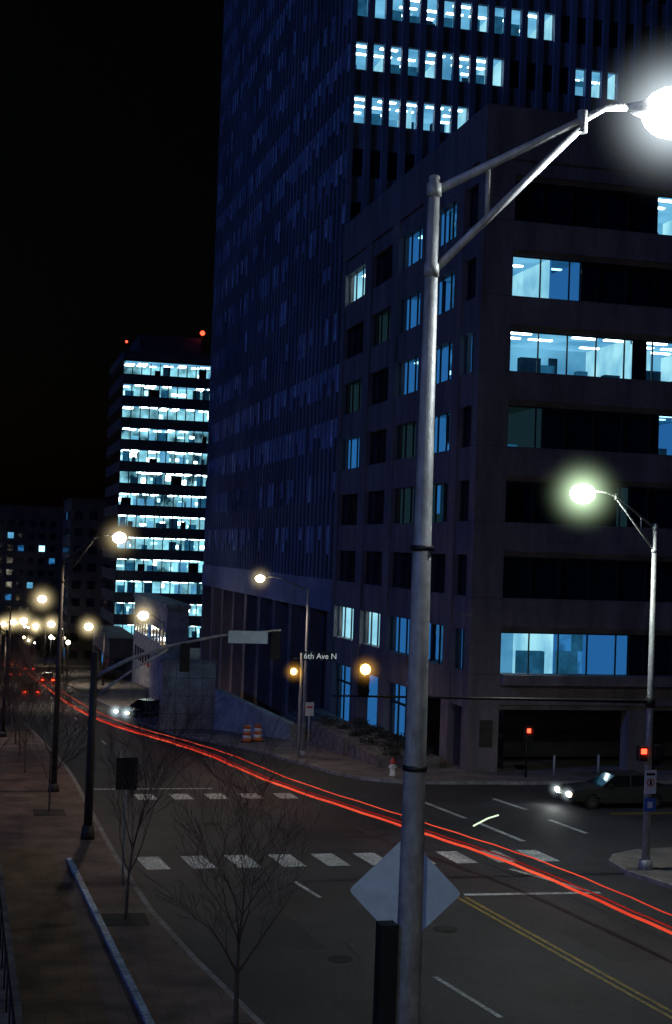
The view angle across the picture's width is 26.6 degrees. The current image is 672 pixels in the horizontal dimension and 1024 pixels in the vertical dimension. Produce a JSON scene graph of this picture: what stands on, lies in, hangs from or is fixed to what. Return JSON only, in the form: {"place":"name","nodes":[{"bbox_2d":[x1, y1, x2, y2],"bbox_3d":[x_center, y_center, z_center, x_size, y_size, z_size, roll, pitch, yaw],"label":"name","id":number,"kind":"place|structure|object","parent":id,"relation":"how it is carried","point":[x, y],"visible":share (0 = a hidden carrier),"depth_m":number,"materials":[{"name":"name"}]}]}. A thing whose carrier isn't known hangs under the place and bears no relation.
{"place":"outdoors","nodes":[
{"label":"outdoors","id":0,"kind":"place"},
{"bbox_2d":[0,0,224,506],"label":"sky","id":1,"kind":"structure","parent":0,"point":[110,109],"materials":[{"name":"black"}]},
{"bbox_2d":[0,689,264,1023],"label":"sidewalk","id":2,"kind":"structure","parent":0,"point":[67,971],"depth_m":38.47,"materials":[{"name":"grey concrete"}]},
{"bbox_2d":[0,628,7,736],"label":"street lamp","id":3,"kind":"object","parent":2,"relation":"on","point":[3,733],"visible":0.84,"depth_m":85.45,"materials":[{"name":"brown metal"}]},
{"bbox_2d":[0,858,23,1023],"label":"railing","id":4,"kind":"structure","parent":2,"relation":"on","point":[10,1008],"depth_m":30.38,"materials":[{"name":"black metal"}]},
{"bbox_2d":[0,618,26,648],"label":"street lamp","id":5,"kind":"object","parent":2,"relation":"on","point":[23,620],"visible":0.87,"depth_m":181.12,"materials":[{"name":"brown metal"}]},
{"bbox_2d":[0,628,45,722],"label":"bare tree","id":6,"kind":"object","parent":2,"relation":"on","point":[13,661],"visible":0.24,"depth_m":99.49,"materials":[{"name":"brown plant"}]},
{"bbox_2d":[1,624,47,732],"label":"bare tree","id":7,"kind":"object","parent":2,"relation":"on","point":[19,664],"visible":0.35,"depth_m":89.84,"materials":[{"name":"brown plant"}]},
{"bbox_2d":[6,596,45,700],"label":"street lamp","id":8,"kind":"object","parent":2,"relation":"on","point":[41,598],"visible":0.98,"depth_m":131.42,"materials":[{"name":"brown metal"}]},
{"bbox_2d":[0,620,52,755],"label":"bare tree","id":9,"kind":"object","parent":2,"relation":"on","point":[15,679],"visible":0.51,"depth_m":72.35,"materials":[{"name":"brown plant"}]},
{"bbox_2d":[0,634,52,744],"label":"bare tree","id":10,"kind":"object","parent":2,"relation":"on","point":[14,674],"visible":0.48,"depth_m":79.76,"materials":[{"name":"brown plant"}]},
{"bbox_2d":[0,646,62,750],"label":"bare tree","id":11,"kind":"object","parent":2,"relation":"on","point":[5,702],"visible":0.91,"depth_m":59.84,"materials":[{"name":"brown plant"}]},
{"bbox_2d":[0,622,79,772],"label":"bare tree","id":12,"kind":"object","parent":2,"relation":"on","point":[33,681],"visible":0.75,"depth_m":64.45,"materials":[{"name":"brown plant"}]},
{"bbox_2d":[48,532,125,791],"bbox_3d":[-9.754,5.725,60.256,2.800,12.100,3.660,7,-6,-74],"label":"street lamp","id":13,"kind":"object","parent":2,"relation":"on","point":[119,537],"visible":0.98,"depth_m":59.51,"materials":[{"name":"grey metal"}]},
{"bbox_2d":[66,858,154,1023],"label":"painted edge kerb","id":14,"kind":"structure","parent":2,"relation":"on","point":[131,985],"depth_m":36.36,"materials":[{"name":"grey paint"}]},
{"bbox_2d":[115,758,137,877],"bbox_3d":[-6.613,9.569,44.552,0.660,3.750,0.095,2,-2,-14],"label":"street sign","id":15,"kind":"object","parent":2,"relation":"on","point":[127,764],"visible":0.75,"depth_m":44.53,"materials":[{"name":"black metal"}]},
{"bbox_2d":[33,809,250,1023],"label":"tree grates","id":16,"kind":"object","parent":2,"relation":"on","point":[117,919],"visible":0.93,"depth_m":39.75,"materials":[{"name":"black metal"}]},
{"bbox_2d":[6,655,96,811],"bbox_3d":[-11.151,8.471,54.773,3.164,6.183,3.358,3,-2,-40],"label":"bare tree","id":17,"kind":"object","parent":16,"relation":"on","point":[65,727],"visible":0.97,"depth_m":54.76,"materials":[{"name":"brown plant"}]},
{"bbox_2d":[94,665,230,919],"bbox_3d":[-4.927,7.819,40.169,4.301,7.134,3.866,3,-2,-38],"label":"bare tree","id":18,"kind":"object","parent":16,"relation":"on","point":[138,770],"visible":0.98,"depth_m":39.80,"materials":[{"name":"brown plant"}]},
{"bbox_2d":[136,697,328,1023],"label":"bare tree","id":19,"kind":"object","parent":16,"relation":"on","point":[237,969],"visible":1,"depth_m":30.61,"materials":[{"name":"brown plant"}]},
{"bbox_2d":[80,629,280,839],"bbox_3d":[-5.518,7.908,51.076,6.964,7.538,0.560,2,-2,-14],"label":"traffic signal","id":20,"kind":"object","parent":2,"relation":"on","point":[252,637],"visible":1,"depth_m":50.42,"materials":[{"name":"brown metal"}]},
{"bbox_2d":[0,655,671,1023],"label":"road","id":21,"kind":"structure","parent":0,"point":[301,986],"depth_m":45.40,"materials":[{"name":"grey asphalt"}]},
{"bbox_2d":[21,682,39,696],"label":"sedan car","id":22,"kind":"object","parent":21,"relation":"on","point":[30,690],"visible":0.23,"depth_m":144.19,"materials":[{"name":"paint"}]},
{"bbox_2d":[39,672,54,682],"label":"sedan car","id":23,"kind":"object","parent":21,"relation":"on","point":[51,680],"visible":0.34,"depth_m":184.39,"materials":[{"name":"paint"}]},
{"bbox_2d":[113,698,159,717],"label":"sedan car","id":24,"kind":"object","parent":21,"relation":"on","point":[130,710],"visible":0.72,"depth_m":109.47,"materials":[{"name":"paint"}]},
{"bbox_2d":[203,822,457,961],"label":"manhole covers","id":25,"kind":"object","parent":21,"relation":"on","point":[343,958],"visible":0.92,"depth_m":40.05,"materials":[{"name":"black metal"}]},
{"bbox_2d":[15,659,671,934],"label":"tail light trails","id":26,"kind":"object","parent":21,"relation":"on","point":[545,877],"visible":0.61,"depth_m":49.12,"materials":[{"name":"red"}]},
{"bbox_2d":[26,676,671,1018],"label":"road markings","id":27,"kind":"object","parent":21,"relation":"on","point":[328,859],"visible":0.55,"depth_m":47.99,"materials":[{"name":"white paint"}]},
{"bbox_2d":[109,783,667,1023],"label":"road repairs","id":28,"kind":"structure","parent":21,"relation":"on","point":[284,932],"depth_m":39.53,"materials":[{"name":"asphalt"}]},
{"bbox_2d":[473,814,498,826],"bbox_3d":[5.654,11.675,53.858,0.244,0.232,1.797,1,-2,34],"label":"head light trail","id":29,"kind":"object","parent":21,"relation":"on","point":[485,819],"visible":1,"depth_m":53.76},
{"bbox_2d":[553,770,671,808],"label":"sedan car","id":30,"kind":"object","parent":21,"relation":"on","point":[613,786],"visible":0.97,"depth_m":60.89,"materials":[{"name":"paint"}]},
{"bbox_2d":[14,655,671,784],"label":"sidewalk","id":31,"kind":"structure","parent":0,"point":[567,770],"depth_m":73.80,"materials":[{"name":"concrete"}]},
{"bbox_2d":[33,624,45,665],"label":"street lamp","id":32,"kind":"object","parent":31,"relation":"on","point":[35,626],"visible":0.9,"depth_m":283.81,"materials":[{"name":"brown metal"}]},
{"bbox_2d":[48,621,64,673],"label":"street lamp","id":33,"kind":"object","parent":31,"relation":"on","point":[51,624],"visible":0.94,"depth_m":225.72,"materials":[{"name":"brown metal"}]},
{"bbox_2d":[85,624,104,684],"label":"street lamp","id":34,"kind":"object","parent":31,"relation":"on","point":[88,626],"visible":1,"depth_m":177.82,"materials":[{"name":"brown metal"}]},
{"bbox_2d":[92,625,133,679],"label":"building","id":35,"kind":"structure","parent":31,"relation":"on","point":[118,643],"depth_m":203.65,"materials":[{"name":"concrete"}]},
{"bbox_2d":[94,645,125,669],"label":"windows","id":36,"kind":"structure","parent":35,"relation":"in","point":[122,667],"depth_m":203.39,"materials":[{"name":"black glass"}]},
{"bbox_2d":[138,612,163,646],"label":"street lamp","id":37,"kind":"object","parent":31,"relation":"on","point":[142,615],"visible":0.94,"depth_m":129.34,"materials":[{"name":"grey metal"}]},
{"bbox_2d":[132,593,190,686],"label":"building","id":38,"kind":"structure","parent":31,"relation":"on","point":[173,614],"depth_m":172.43,"materials":[{"name":"concrete"}]},
{"bbox_2d":[135,617,165,666],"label":"windows","id":39,"kind":"structure","parent":38,"relation":"in","point":[139,629],"depth_m":176.73,"materials":[{"name":"white glass"}]},
{"bbox_2d":[149,649,215,730],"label":"wall","id":40,"kind":"structure","parent":31,"relation":"on","point":[185,687],"depth_m":96.35,"materials":[{"name":"concrete"}]},
{"bbox_2d":[161,664,214,728],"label":"joints","id":41,"kind":"object","parent":40,"relation":"attached to","point":[202,678],"visible":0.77,"depth_m":96.28,"materials":[{"name":"concrete"}]},
{"bbox_2d":[240,725,252,742],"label":"traffic barrel","id":42,"kind":"object","parent":31,"relation":"on","point":[246,737],"visible":0.99,"depth_m":84.63,"materials":[{"name":"orange plastic"}]},
{"bbox_2d":[214,689,296,739],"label":"ramp wall","id":43,"kind":"structure","parent":31,"relation":"on","point":[236,713],"depth_m":92.92,"materials":[{"name":"concrete"}]},
{"bbox_2d":[251,724,263,741],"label":"traffic barrel","id":44,"kind":"object","parent":31,"relation":"on","point":[257,735],"visible":0.99,"depth_m":85.60,"materials":[{"name":"orange plastic"}]},
{"bbox_2d":[255,574,309,757],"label":"street lamp","id":45,"kind":"object","parent":31,"relation":"on","point":[260,577],"visible":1,"depth_m":74.81,"materials":[{"name":"grey metal"}]},
{"bbox_2d":[305,702,313,755],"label":"street sign","id":46,"kind":"object","parent":31,"relation":"on","point":[309,710],"visible":1,"depth_m":73.64,"materials":[{"name":"grey metal"}]},
{"bbox_2d":[289,651,336,757],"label":"traffic signal","id":47,"kind":"object","parent":31,"relation":"on","point":[316,656],"visible":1,"depth_m":74.27,"materials":[{"name":"black metal"}]},
{"bbox_2d":[281,706,345,738],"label":"entrance steps","id":48,"kind":"structure","parent":31,"relation":"on","point":[319,711],"depth_m":93.74,"materials":[{"name":"concrete"}]},
{"bbox_2d":[311,721,439,767],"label":"planter wall","id":49,"kind":"structure","parent":31,"relation":"on","point":[334,739],"depth_m":75.90,"materials":[{"name":"concrete"}]},
{"bbox_2d":[318,714,432,756],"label":"shrubs","id":50,"kind":"object","parent":49,"relation":"on","point":[398,743],"visible":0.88,"depth_m":77.35,"materials":[{"name":"green plant"}]},
{"bbox_2d":[388,757,396,775],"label":"fire hydrant","id":51,"kind":"object","parent":31,"relation":"on","point":[392,766],"visible":1,"depth_m":66.64,"materials":[{"name":"white metal"}]},
{"bbox_2d":[327,103,671,771],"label":"walls","id":52,"kind":"structure","parent":31,"relation":"on","point":[607,153],"depth_m":71.54,"materials":[{"name":"concrete"}]},
{"bbox_2d":[479,720,492,746],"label":"plaque","id":53,"kind":"object","parent":52,"relation":"attached to","point":[485,732],"visible":1,"depth_m":69.21,"materials":[{"name":"brown metal"}]},
{"bbox_2d":[336,181,671,735],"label":"mullions","id":54,"kind":"object","parent":52,"relation":"attached to","point":[398,702],"visible":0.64,"depth_m":72.64,"materials":[{"name":"black metal"}]},
{"bbox_2d":[341,183,671,769],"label":"windows","id":55,"kind":"structure","parent":52,"relation":"attached to","point":[578,436],"depth_m":71.62,"materials":[{"name":"black glass"}]},
{"bbox_2d":[341,197,671,735],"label":"lit rooms","id":56,"kind":"object","parent":52,"relation":"in","point":[521,428],"visible":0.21,"depth_m":76.00,"materials":[{"name":"blue glass"}]},
{"bbox_2d":[432,209,452,661],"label":"blinds","id":57,"kind":"object","parent":56,"relation":"attached to","point":[445,365],"visible":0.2,"depth_m":76.69,"materials":[{"name":"fabric"}]},
{"bbox_2d":[362,199,671,420],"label":"ceiling lights","id":58,"kind":"object","parent":56,"relation":"attached to","point":[660,208],"visible":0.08,"depth_m":73.24},
{"bbox_2d":[507,220,671,673],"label":"furniture","id":59,"kind":"object","parent":56,"relation":"in","point":[567,662],"visible":0.1,"depth_m":74.38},
{"bbox_2d":[463,113,648,674],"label":"panel joints","id":60,"kind":"object","parent":52,"relation":"attached to","point":[507,370],"visible":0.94,"depth_m":69.81,"materials":[{"name":"concrete"}]},
{"bbox_2d":[523,725,532,777],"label":"pedestrian signal","id":61,"kind":"object","parent":31,"relation":"on","point":[527,733],"visible":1,"depth_m":67.47,"materials":[{"name":"black metal"}]},
{"bbox_2d":[553,755,555,775],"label":"bollard","id":62,"kind":"object","parent":31,"relation":"on","point":[554,759],"visible":1,"depth_m":68.34,"materials":[{"name":"grey metal"}]},
{"bbox_2d":[597,755,599,773],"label":"bollard","id":63,"kind":"object","parent":31,"relation":"on","point":[598,763],"visible":0.93,"depth_m":68.90,"materials":[{"name":"grey metal"}]},
{"bbox_2d":[609,847,671,888],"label":"sidewalk","id":64,"kind":"structure","parent":0,"point":[627,862],"depth_m":49.04,"materials":[{"name":"concrete"}]},
{"bbox_2d":[570,484,657,870],"bbox_3d":[8.326,4.782,48.147,3.774,14.590,4.324,1,-2,39],"label":"street lamp","id":65,"kind":"object","parent":64,"relation":"on","point":[582,493],"visible":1,"depth_m":48.43,"materials":[{"name":"grey metal"}]},
{"bbox_2d":[332,663,662,811],"bbox_3d":[5.562,7.258,46.828,11.620,5.380,1.400,2,-2,-14],"label":"traffic signal","id":66,"kind":"object","parent":65,"relation":"attached to","point":[364,669],"visible":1,"depth_m":48.09,"materials":[{"name":"black metal"}]},
{"bbox_3d":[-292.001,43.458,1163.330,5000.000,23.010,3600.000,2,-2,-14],"label":"ground","id":67,"kind":"structure","parent":0,"visible":0},
{"bbox_2d":[0,505,63,654],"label":"distant building","id":68,"kind":"structure","parent":67,"relation":"on","point":[31,540],"depth_m":415.55,"materials":[{"name":"concrete"}]},
{"bbox_2d":[0,520,55,649],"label":"windows","id":69,"kind":"structure","parent":68,"relation":"in","point":[10,522],"depth_m":415.30,"materials":[{"name":"black glass"}]},
{"bbox_2d":[23,625,69,678],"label":"distant street lights","id":70,"kind":"object","parent":67,"relation":"on","point":[67,641],"visible":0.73,"depth_m":227.22,"materials":[{"name":"black metal"}]},
{"bbox_2d":[61,498,104,665],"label":"distant building","id":71,"kind":"structure","parent":67,"relation":"on","point":[83,521],"depth_m":294.06,"materials":[{"name":"concrete"}]},
{"bbox_2d":[61,511,104,658],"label":"windows","id":72,"kind":"structure","parent":71,"relation":"in","point":[78,514],"depth_m":293.99,"materials":[{"name":"black glass"}]},
{"bbox_2d":[100,334,210,659],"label":"walls","id":73,"kind":"structure","parent":67,"relation":"on","point":[164,349],"depth_m":245.74,"materials":[{"name":"concrete"}]},
{"bbox_2d":[100,364,122,625],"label":"windows","id":74,"kind":"structure","parent":73,"relation":"attached to","point":[109,563],"depth_m":256.63,"materials":[{"name":"black glass"}]},
{"bbox_2d":[113,362,205,637],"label":"mullions","id":75,"kind":"object","parent":73,"relation":"attached to","point":[164,483],"visible":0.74,"depth_m":245.25,"materials":[{"name":"black metal"}]},
{"bbox_2d":[114,361,210,636],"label":"lit rooms","id":76,"kind":"object","parent":73,"relation":"attached to","point":[135,413],"visible":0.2,"depth_m":250.56,"materials":[{"name":"teal glass"}]},
{"bbox_2d":[116,363,209,632],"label":"ceiling lights","id":77,"kind":"object","parent":73,"relation":"attached to","point":[168,478],"visible":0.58,"depth_m":248.35},
{"bbox_2d":[116,367,210,637],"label":"blinds","id":78,"kind":"object","parent":73,"relation":"attached to","point":[150,502],"visible":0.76,"depth_m":245.79,"materials":[{"name":"white fabric"}]},
{"bbox_2d":[125,331,204,354],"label":"beacons","id":79,"kind":"object","parent":73,"relation":"on","point":[202,333],"visible":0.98,"depth_m":250.13,"materials":[{"name":"red metal"}]},
{"bbox_2d":[200,0,671,715],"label":"office tower","id":80,"kind":"structure","parent":67,"relation":"on","point":[336,116],"depth_m":108.42,"materials":[{"name":"concrete"}]},
{"bbox_2d":[203,0,671,579],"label":"windows","id":81,"kind":"structure","parent":80,"relation":"in","point":[530,73],"depth_m":103.96,"materials":[{"name":"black glass"}]},
{"bbox_3d":[9.659,8.528,1.204,48.000,4.900,29.950,2,-2,-14],"label":"overpass","id":82,"kind":"object","parent":67,"relation":"on","visible":0},
{"bbox_2d":[373,545,434,1023],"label":"utility conduit box","id":83,"kind":"object","parent":82,"relation":"on","point":[385,974],"visible":0.92,"depth_m":12.77,"materials":[{"name":"black metal"}]},
{"bbox_2d":[395,86,671,1023],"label":"street lamp","id":84,"kind":"object","parent":82,"relation":"on","point":[653,112],"visible":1,"depth_m":12.94,"materials":[{"name":"grey metal"}]},
{"bbox_2d":[350,841,459,930],"bbox_3d":[0.651,4.580,13.980,1.082,3.050,0.092,2,-2,2],"label":"diamond road sign","id":85,"kind":"object","parent":84,"relation":"attached to","point":[374,890],"visible":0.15,"depth_m":13.98,"materials":[{"name":"grey metal"}]}
]}

